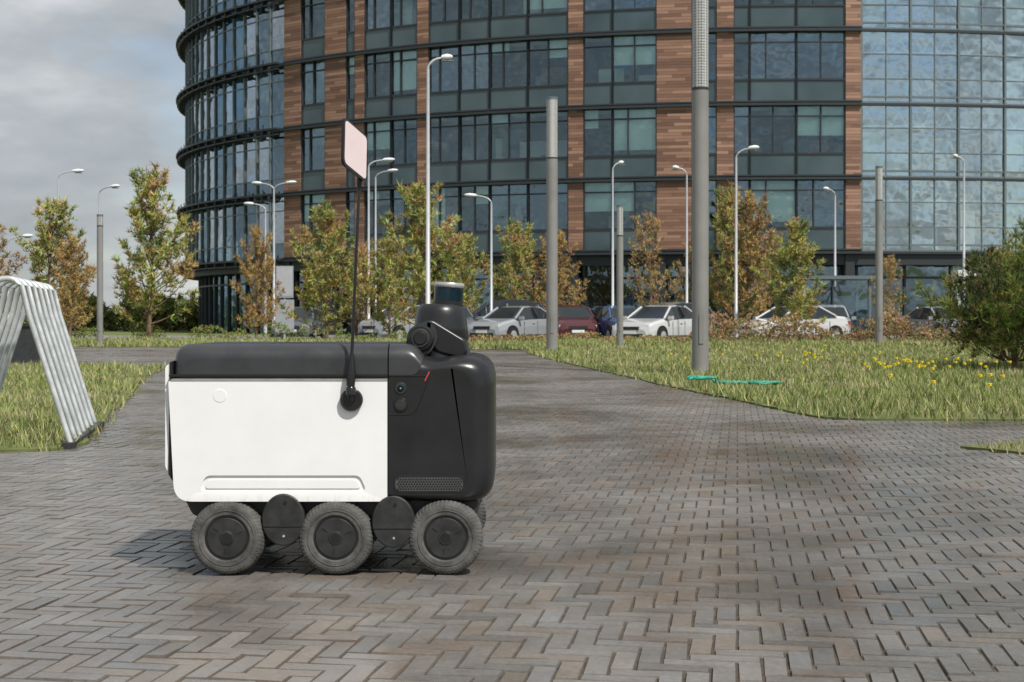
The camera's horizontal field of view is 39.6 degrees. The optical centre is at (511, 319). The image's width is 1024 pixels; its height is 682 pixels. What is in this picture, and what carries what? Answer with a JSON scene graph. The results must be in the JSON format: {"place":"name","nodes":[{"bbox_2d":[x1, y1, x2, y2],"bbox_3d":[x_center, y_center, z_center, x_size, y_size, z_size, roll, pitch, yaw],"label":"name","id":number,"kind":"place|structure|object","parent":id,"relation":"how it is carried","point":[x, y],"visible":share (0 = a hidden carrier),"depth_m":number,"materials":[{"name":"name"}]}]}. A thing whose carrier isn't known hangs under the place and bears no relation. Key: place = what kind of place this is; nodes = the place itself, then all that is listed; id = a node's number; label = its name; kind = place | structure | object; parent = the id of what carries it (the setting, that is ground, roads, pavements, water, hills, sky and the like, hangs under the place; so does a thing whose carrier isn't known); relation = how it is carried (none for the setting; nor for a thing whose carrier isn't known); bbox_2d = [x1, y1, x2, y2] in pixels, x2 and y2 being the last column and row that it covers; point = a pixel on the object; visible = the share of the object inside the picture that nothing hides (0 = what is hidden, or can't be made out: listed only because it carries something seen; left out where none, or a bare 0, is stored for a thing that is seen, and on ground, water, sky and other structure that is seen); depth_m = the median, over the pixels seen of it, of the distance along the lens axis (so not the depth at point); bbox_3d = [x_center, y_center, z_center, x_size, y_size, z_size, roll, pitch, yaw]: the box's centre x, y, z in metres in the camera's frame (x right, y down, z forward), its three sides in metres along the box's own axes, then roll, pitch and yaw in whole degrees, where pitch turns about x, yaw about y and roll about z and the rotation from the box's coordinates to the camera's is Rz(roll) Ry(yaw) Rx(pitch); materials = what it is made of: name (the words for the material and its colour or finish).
{"place":"outdoors","nodes":[
{"label":"outdoors","id":0,"kind":"place"},
{"bbox_2d":[0,360,165,452],"bbox_3d":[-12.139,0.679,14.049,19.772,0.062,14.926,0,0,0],"label":"lawn","id":1,"kind":"structure","parent":0,"point":[85,441],"depth_m":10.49,"materials":[{"name":"plant"}]},
{"bbox_2d":[0,276,103,448],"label":"bike rack","id":2,"kind":"object","parent":1,"relation":"on","point":[41,311],"visible":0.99,"depth_m":8.01,"materials":[{"name":"metal"}]},
{"bbox_2d":[0,0,197,312],"label":"sky","id":3,"kind":"structure","parent":0,"point":[92,86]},
{"bbox_2d":[68,322,346,335],"bbox_3d":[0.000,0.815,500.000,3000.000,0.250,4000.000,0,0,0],"label":"ground","id":4,"kind":"structure","parent":0,"point":[129,333],"depth_m":96.65,"materials":[{"name":"green plant"}]},
{"bbox_2d":[0,222,30,318],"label":"tree","id":5,"kind":"object","parent":4,"relation":"on","point":[3,245],"visible":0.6,"depth_m":50.14,"materials":[{"name":"brown plant"}]},
{"bbox_2d":[5,196,91,323],"bbox_3d":[-16.039,-1.784,50.060,3.155,5.380,3.092,0,0,16],"label":"deciduous tree","id":6,"kind":"object","parent":4,"relation":"on","point":[46,235],"visible":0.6,"depth_m":49.73,"materials":[{"name":"green plant"}]},
{"bbox_2d":[50,235,96,337],"bbox_3d":[-14.650,-1.012,47.035,2.022,3.622,2.058,0,0,-43],"label":"larch tree","id":7,"kind":"object","parent":4,"relation":"on","point":[72,267],"visible":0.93,"depth_m":47.00,"materials":[{"name":"brown plant"}]},
{"bbox_2d":[2,287,197,330],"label":"distant trees","id":8,"kind":"object","parent":4,"relation":"on","point":[110,318],"visible":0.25,"depth_m":116.38,"materials":[{"name":"green plant"}]},
{"bbox_2d":[109,160,203,337],"bbox_3d":[-11.306,-2.210,45.123,2.975,5.877,3.506,0,0,-22],"label":"deciduous tree","id":9,"kind":"object","parent":4,"relation":"on","point":[152,217],"visible":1,"depth_m":44.81,"materials":[{"name":"green plant"}]},
{"bbox_2d":[244,202,266,335],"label":"street lamp","id":10,"kind":"object","parent":4,"relation":"on","point":[250,204],"visible":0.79,"depth_m":74.96,"materials":[{"name":"white metal"}]},
{"bbox_2d":[230,223,285,337],"bbox_3d":[-8.982,-1.257,50.052,1.812,4.326,1.844,0,0,31],"label":"deciduous tree","id":11,"kind":"object","parent":4,"relation":"on","point":[256,281],"visible":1,"depth_m":49.92,"materials":[{"name":"brown plant"}]},
{"bbox_2d":[251,180,296,320],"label":"street lamp","id":12,"kind":"object","parent":4,"relation":"on","point":[291,182],"visible":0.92,"depth_m":71.96,"materials":[{"name":"grey metal"}]},
{"bbox_2d":[275,266,293,336],"bbox_3d":[-8.950,-0.552,56.028,0.740,3.125,0.135,0,0,0],"label":"information sign","id":13,"kind":"object","parent":4,"relation":"on","point":[284,275],"visible":0.77,"depth_m":55.97,"materials":[{"name":"metal"}]},
{"bbox_2d":[277,199,377,337],"bbox_3d":[-6.290,-1.687,49.875,3.174,5.187,2.920,0,0,24],"label":"deciduous tree","id":14,"kind":"object","parent":4,"relation":"on","point":[327,263],"visible":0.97,"depth_m":49.77,"materials":[{"name":"green plant"}]},
{"bbox_2d":[333,243,378,339],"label":"larch tree","id":15,"kind":"object","parent":4,"relation":"on","point":[357,318],"visible":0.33,"depth_m":52.99,"materials":[{"name":"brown plant"}]},
{"bbox_2d":[374,169,397,311],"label":"street lamp","id":16,"kind":"object","parent":4,"relation":"on","point":[392,170],"visible":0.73,"depth_m":72.96,"materials":[{"name":"grey metal"}]},
{"bbox_2d":[359,230,414,337],"bbox_3d":[-4.568,-1.165,51.011,2.192,4.214,2.016,0,0,-3],"label":"tree","id":17,"kind":"object","parent":4,"relation":"on","point":[378,308],"visible":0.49,"depth_m":50.89,"materials":[{"name":"green plant"}]},
{"bbox_2d":[369,177,472,324],"bbox_3d":[-3.099,-2.010,47.786,3.432,5.691,3.364,0,0,-18],"label":"pine tree","id":18,"kind":"object","parent":4,"relation":"on","point":[416,237],"visible":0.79,"depth_m":47.74,"materials":[{"name":"green plant"}]},
{"bbox_2d":[439,231,487,312],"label":"tree","id":19,"kind":"object","parent":4,"relation":"on","point":[468,258],"visible":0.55,"depth_m":72.62,"materials":[{"name":"green plant"}]},
{"bbox_2d":[68,317,948,339],"bbox_3d":[-1.471,0.392,46.979,42.492,1.072,6.501,0,0,0],"label":"green shrub border","id":20,"kind":"object","parent":4,"relation":"on","point":[91,329],"visible":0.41,"depth_m":46.82,"materials":[{"name":"green plant"}]},
{"bbox_2d":[478,216,544,300],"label":"pine tree","id":21,"kind":"object","parent":4,"relation":"on","point":[521,253],"visible":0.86,"depth_m":73.74,"materials":[{"name":"green plant"}]},
{"bbox_2d":[526,230,590,310],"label":"larch tree","id":22,"kind":"object","parent":4,"relation":"on","point":[562,278],"visible":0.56,"depth_m":73.78,"materials":[{"name":"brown plant"}]},
{"bbox_2d":[176,0,1023,335],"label":"facade frames","id":23,"kind":"structure","parent":4,"relation":"on","point":[634,94],"depth_m":82.27,"materials":[{"name":"grey metal"}]},
{"bbox_2d":[284,0,860,256],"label":"timber cladding","id":24,"kind":"structure","parent":23,"relation":"attached to","point":[673,85],"depth_m":81.62,"materials":[{"name":"brown wood"}]},
{"bbox_2d":[190,0,1012,335],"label":"windows","id":25,"kind":"structure","parent":4,"relation":"on","point":[816,208],"depth_m":84.46,"materials":[{"name":"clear glass"}]},
{"bbox_2d":[226,0,1023,263],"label":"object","id":26,"kind":"object","parent":4,"relation":"on","point":[780,205],"visible":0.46,"depth_m":84.32,"materials":[{"name":"blue glass"}]},
{"bbox_2d":[626,209,688,307],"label":"larch tree","id":27,"kind":"object","parent":4,"relation":"on","point":[652,273],"visible":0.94,"depth_m":74.03,"materials":[{"name":"brown plant"}]},
{"bbox_2d":[669,238,711,306],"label":"larch tree","id":28,"kind":"object","parent":4,"relation":"on","point":[689,278],"visible":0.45,"depth_m":74.57,"materials":[{"name":"brown plant"}]},
{"bbox_2d":[709,180,759,333],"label":"pine tree","id":29,"kind":"object","parent":4,"relation":"on","point":[727,196],"visible":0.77,"depth_m":72.59,"materials":[{"name":"green plant"}]},
{"bbox_2d":[734,145,758,338],"bbox_3d":[8.235,-2.613,49.962,0.887,7.034,0.300,0,0,6],"label":"street lamp","id":30,"kind":"object","parent":4,"relation":"on","point":[753,148],"visible":0.81,"depth_m":49.96,"materials":[{"name":"grey metal"}]},
{"bbox_2d":[709,189,785,320],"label":"larch tree","id":31,"kind":"object","parent":4,"relation":"on","point":[750,252],"visible":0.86,"depth_m":72.36,"materials":[{"name":"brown plant"}]},
{"bbox_2d":[750,214,828,336],"bbox_3d":[9.622,-1.438,49.085,2.560,4.618,3.017,0,0,36],"label":"tree","id":32,"kind":"object","parent":4,"relation":"on","point":[796,248],"visible":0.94,"depth_m":48.91,"materials":[{"name":"green plant"}]},
{"bbox_2d":[782,276,874,337],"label":"entrance pavilion","id":33,"kind":"structure","parent":4,"relation":"on","point":[849,293],"depth_m":64.85,"materials":[{"name":"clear glass"}]},
{"bbox_2d":[869,254,910,338],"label":"larch tree","id":34,"kind":"object","parent":4,"relation":"on","point":[891,265],"visible":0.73,"depth_m":49.99,"materials":[{"name":"brown plant"}]},
{"bbox_2d":[951,270,975,306],"bbox_3d":[20.600,-0.565,64.000,1.400,3.300,0.800,0,0,0],"label":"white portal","id":35,"kind":"object","parent":4,"relation":"on","point":[955,271],"visible":0.05,"depth_m":63.77,"materials":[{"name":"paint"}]},
{"bbox_2d":[75,338,898,339],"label":"road","id":36,"kind":"structure","parent":0,"point":[277,338],"depth_m":70.53,"materials":[{"name":"grey asphalt"}]},
{"bbox_2d":[7,234,33,318],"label":"street lamp","id":37,"kind":"object","parent":36,"relation":"on","point":[27,235],"visible":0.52,"depth_m":69.98,"materials":[{"name":"white metal"}]},
{"bbox_2d":[57,169,83,288],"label":"street lamp","id":38,"kind":"object","parent":36,"relation":"on","point":[78,170],"visible":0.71,"depth_m":67.98,"materials":[{"name":"grey metal"}]},
{"bbox_2d":[270,307,324,339],"bbox_3d":[-9.000,0.223,60.000,2.140,1.535,4.590,0,0,0],"label":"parked car","id":39,"kind":"object","parent":36,"relation":"on","point":[300,314],"visible":0.37,"depth_m":58.56,"materials":[{"name":"grey paint"}]},
{"bbox_2d":[367,158,394,318],"bbox_3d":[-6.008,-3.245,65.109,1.294,8.370,0.300,0,0,-11],"label":"street lamp","id":40,"kind":"object","parent":36,"relation":"on","point":[387,160],"visible":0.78,"depth_m":64.97,"materials":[{"name":"grey metal"}]},
{"bbox_2d":[358,305,419,338],"bbox_3d":[-4.397,0.193,59.004,2.140,1.595,4.200,0,0,43],"label":"parked car","id":41,"kind":"object","parent":36,"relation":"on","point":[377,328],"visible":0.17,"depth_m":57.60,"materials":[{"name":"silver paint"}]},
{"bbox_2d":[464,306,477,324],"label":"parked car","id":42,"kind":"object","parent":36,"relation":"on","point":[469,317],"visible":0.06,"depth_m":59.14,"materials":[{"name":"grey paint"}]},
{"bbox_2d":[464,193,492,311],"bbox_3d":[-1.448,-2.295,62.077,1.294,6.470,0.300,0,0,8],"label":"street lamp","id":43,"kind":"object","parent":36,"relation":"on","point":[470,195],"visible":0.78,"depth_m":61.97,"materials":[{"name":"grey metal"}]},
{"bbox_2d":[72,336,925,337],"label":"kerb","id":44,"kind":"structure","parent":36,"relation":"on","point":[265,336],"depth_m":72.03,"materials":[{"name":"concrete"}]},
{"bbox_2d":[467,306,545,338],"bbox_3d":[0.100,0.223,56.500,2.140,1.535,4.590,0,0,34],"label":"parked car","id":45,"kind":"object","parent":36,"relation":"on","point":[513,320],"visible":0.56,"depth_m":55.55,"materials":[{"name":"silver paint"}]},
{"bbox_2d":[472,299,543,320],"bbox_3d":[-0.595,0.041,64.001,4.200,1.899,2.140,0,0,-9],"label":"parked car","id":46,"kind":"object","parent":36,"relation":"on","point":[483,310],"visible":0.09,"depth_m":63.38,"materials":[{"name":"paint"}]},
{"bbox_2d":[558,305,598,339],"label":"parked car","id":47,"kind":"object","parent":36,"relation":"on","point":[573,319],"visible":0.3,"depth_m":56.32,"materials":[{"name":"red paint"}]},
{"bbox_2d":[591,306,637,337],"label":"parked car","id":48,"kind":"object","parent":36,"relation":"on","point":[606,317],"visible":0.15,"depth_m":56.38,"materials":[{"name":"blue paint"}]},
{"bbox_2d":[611,160,624,305],"bbox_3d":[4.463,-2.895,60.050,0.612,7.670,0.300,0,0,-13],"label":"street lamp","id":49,"kind":"object","parent":36,"relation":"on","point":[621,162],"visible":0.76,"depth_m":59.96,"materials":[{"name":"grey metal"}]},
{"bbox_2d":[612,305,691,338],"bbox_3d":[5.500,0.223,53.000,2.140,1.535,4.590,0,0,34],"label":"parked car","id":50,"kind":"object","parent":36,"relation":"on","point":[662,320],"visible":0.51,"depth_m":52.05,"materials":[{"name":"white paint"}]},
{"bbox_2d":[672,165,687,302],"bbox_3d":[7.338,-2.895,61.997,0.737,7.670,0.300,0,0,-1],"label":"street lamp","id":51,"kind":"object","parent":36,"relation":"on","point":[674,167],"visible":0.75,"depth_m":61.96,"materials":[{"name":"grey metal"}]},
{"bbox_2d":[649,302,715,335],"bbox_3d":[6.804,0.117,62.003,4.200,1.747,2.140,0,0,-34],"label":"parked car","id":52,"kind":"object","parent":36,"relation":"on","point":[688,305],"visible":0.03,"depth_m":61.82,"materials":[{"name":"grey paint"}]},
{"bbox_2d":[733,306,849,339],"bbox_3d":[10.700,0.223,54.500,4.590,1.535,2.140,0,0,-29],"label":"parked car","id":53,"kind":"object","parent":36,"relation":"on","point":[834,321],"visible":0.27,"depth_m":54.23,"materials":[{"name":"white paint"}]},
{"bbox_2d":[822,187,835,275],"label":"street lamp","id":54,"kind":"object","parent":36,"relation":"on","point":[826,188],"visible":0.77,"depth_m":69.95,"materials":[{"name":"grey metal"}]},
{"bbox_2d":[813,305,855,336],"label":"parked car","id":55,"kind":"object","parent":36,"relation":"on","point":[839,310],"visible":0.18,"depth_m":57.25,"materials":[{"name":"silver paint"}]},
{"bbox_2d":[898,306,966,338],"bbox_3d":[17.500,0.223,58.000,2.140,1.535,4.590,0,0,-11],"label":"parked car","id":56,"kind":"object","parent":36,"relation":"on","point":[916,314],"visible":0.19,"depth_m":57.80,"materials":[{"name":"silver paint"}]},
{"bbox_2d":[951,154,964,301],"bbox_3d":[19.489,-3.145,62.012,0.626,8.170,0.300,0,0,3],"label":"street lamp","id":57,"kind":"object","parent":36,"relation":"on","point":[955,156],"visible":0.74,"depth_m":61.96,"materials":[{"name":"grey metal"}]},
{"bbox_2d":[0,347,1023,681],"bbox_3d":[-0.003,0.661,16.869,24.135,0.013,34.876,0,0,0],"label":"paving bricks","id":58,"kind":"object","parent":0,"point":[110,503],"visible":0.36,"depth_m":3.82,"materials":[{"name":"grey brick"}]},
{"bbox_2d":[0,320,39,362],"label":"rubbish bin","id":59,"kind":"object","parent":58,"relation":"on","point":[25,351],"visible":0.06,"depth_m":21.68,"materials":[{"name":"metal"}]},
{"bbox_2d":[165,118,495,574],"bbox_3d":[-0.472,0.078,3.845,0.855,1.164,0.598,0,0,0],"label":"delivery robot","id":60,"kind":"object","parent":58,"relation":"on","point":[335,458],"visible":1,"depth_m":3.67,"materials":[{"name":"white plastic"}]},
{"bbox_2d":[69,335,1010,349],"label":"lawn","id":61,"kind":"structure","parent":0,"point":[470,349],"depth_m":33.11,"materials":[{"name":"plant"}]},
{"bbox_2d":[97,214,102,343],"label":"light column","id":62,"kind":"structure","parent":61,"relation":"on","point":[100,278],"depth_m":34.94,"materials":[{"name":"metal"}]},
{"bbox_2d":[98,184,119,213],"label":"street lamp","id":63,"kind":"object","parent":62,"relation":"on","point":[114,186],"visible":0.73,"depth_m":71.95,"materials":[{"name":"grey metal"}]},
{"bbox_2d":[426,54,452,303],"bbox_3d":[-1.964,-3.220,38.074,0.769,7.820,0.300,0,0,-15],"label":"street lamp","id":64,"kind":"object","parent":61,"relation":"on","point":[446,57],"visible":0.76,"depth_m":37.96,"materials":[{"name":"grey metal"}]},
{"bbox_2d":[616,205,622,345],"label":"light column","id":65,"kind":"structure","parent":61,"relation":"on","point":[619,235],"depth_m":33.93,"materials":[{"name":"metal"}]},
{"bbox_2d":[469,308,998,342],"bbox_3d":[10.658,0.189,39.559,25.016,1.096,6.314,0,0,0],"label":"red shrub border","id":66,"kind":"object","parent":61,"relation":"on","point":[859,334],"visible":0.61,"depth_m":39.16,"materials":[{"name":"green plant"}]},
{"bbox_2d":[875,166,882,342],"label":"light column","id":67,"kind":"structure","parent":61,"relation":"on","point":[878,254],"depth_m":36.92,"materials":[{"name":"metal"}]},
{"bbox_2d":[527,342,1023,421],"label":"lawn","id":68,"kind":"structure","parent":0,"point":[911,417],"depth_m":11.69,"materials":[{"name":"plant"}]},
{"bbox_2d":[545,96,559,350],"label":"light column","id":69,"kind":"structure","parent":68,"relation":"on","point":[552,221],"depth_m":29.90,"materials":[{"name":"metal"}]},
{"bbox_2d":[691,0,708,373],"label":"light column","id":70,"kind":"structure","parent":68,"relation":"on","point":[700,222],"depth_m":16.91,"materials":[{"name":"metal"}]},
{"bbox_2d":[686,375,781,384],"bbox_3d":[2.095,0.575,13.449,0.921,0.081,0.267,0,0,17],"label":"garden hose","id":71,"kind":"object","parent":68,"relation":"on","point":[696,377],"visible":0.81,"depth_m":13.40,"materials":[{"name":"teal rubber"}]},
{"bbox_2d":[669,345,1011,396],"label":"dandelion flowers","id":72,"kind":"object","parent":68,"relation":"on","point":[905,360],"visible":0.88,"depth_m":15.76,"materials":[{"name":"yellow plant"}]},
{"bbox_2d":[913,238,1023,370],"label":"mountain pine shrub","id":73,"kind":"object","parent":68,"relation":"on","point":[999,311],"visible":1,"depth_m":17.84,"materials":[{"name":"green plant"}]},
{"bbox_2d":[963,215,1023,355],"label":"mountain pine shrub","id":74,"kind":"object","parent":68,"relation":"on","point":[1019,236],"visible":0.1,"depth_m":19.71,"materials":[{"name":"green plant"}]},
{"bbox_2d":[952,437,1023,454],"bbox_3d":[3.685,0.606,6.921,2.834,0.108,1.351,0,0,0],"label":"grass","id":75,"kind":"structure","parent":0,"point":[1020,442],"depth_m":7.26,"materials":[{"name":"green plant"}]}
]}

